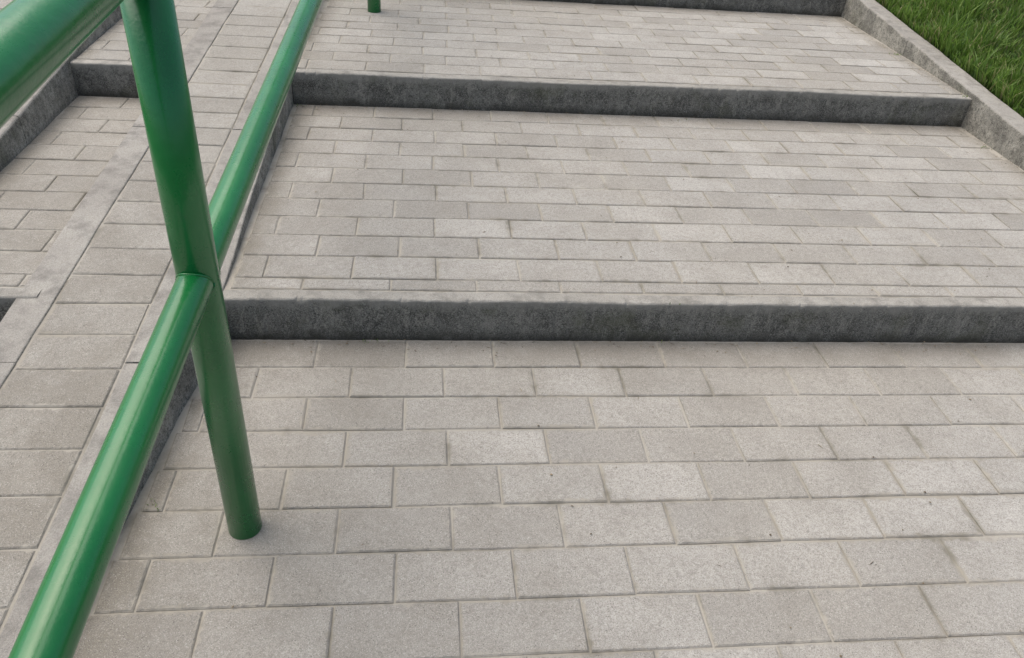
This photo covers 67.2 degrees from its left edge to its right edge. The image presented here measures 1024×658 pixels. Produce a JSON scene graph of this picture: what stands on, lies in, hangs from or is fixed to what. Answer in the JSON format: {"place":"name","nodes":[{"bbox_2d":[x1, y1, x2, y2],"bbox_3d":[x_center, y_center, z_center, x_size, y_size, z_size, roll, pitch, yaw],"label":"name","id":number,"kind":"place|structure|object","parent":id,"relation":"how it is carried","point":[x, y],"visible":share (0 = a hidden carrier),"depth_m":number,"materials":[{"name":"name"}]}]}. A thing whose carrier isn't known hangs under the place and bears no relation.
{"place":"outdoors","nodes":[
{"label":"outdoors","id":0,"kind":"place"},
{"bbox_2d":[0,0,12,9],"bbox_3d":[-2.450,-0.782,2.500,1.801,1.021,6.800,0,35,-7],"label":"pavement","id":1,"kind":"structure","parent":0,"point":[3,3],"depth_m":2.87,"materials":[{"name":"concrete"}]},
{"bbox_2d":[875,0,1023,117],"bbox_3d":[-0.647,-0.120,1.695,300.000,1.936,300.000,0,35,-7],"label":"ground","id":2,"kind":"structure","parent":0,"point":[996,39],"depth_m":3.43,"materials":[{"name":"green plant"}]},
{"bbox_2d":[0,0,216,321],"bbox_3d":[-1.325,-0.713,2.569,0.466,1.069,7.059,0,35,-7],"label":"side steps","id":3,"kind":"structure","parent":2,"relation":"on","point":[65,128],"depth_m":2.29,"materials":[{"name":"concrete"}]},
{"bbox_2d":[0,0,298,657],"bbox_3d":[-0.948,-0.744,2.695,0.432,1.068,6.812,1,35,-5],"label":"paved ramp","id":4,"kind":"structure","parent":2,"relation":"on","point":[72,351],"depth_m":1.67,"materials":[{"name":"concrete"}]},
{"bbox_2d":[73,0,1023,657],"bbox_3d":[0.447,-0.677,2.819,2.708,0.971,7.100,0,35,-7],"label":"paved stairway","id":5,"kind":"object","parent":2,"relation":"on","point":[649,514],"visible":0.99,"depth_m":1.80,"materials":[{"name":"concrete"}]},
{"bbox_2d":[0,0,380,657],"bbox_3d":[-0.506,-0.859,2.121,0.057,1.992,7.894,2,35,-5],"label":"handrail","id":6,"kind":"object","parent":5,"relation":"on","point":[42,42],"visible":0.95,"depth_m":0.91,"materials":[{"name":"green metal"}]},
{"bbox_2d":[841,0,1023,169],"bbox_3d":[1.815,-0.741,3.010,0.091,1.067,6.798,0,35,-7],"label":"lawn kerb","id":7,"kind":"structure","parent":2,"relation":"on","point":[993,122],"depth_m":3.10,"materials":[{"name":"concrete"}]}
]}

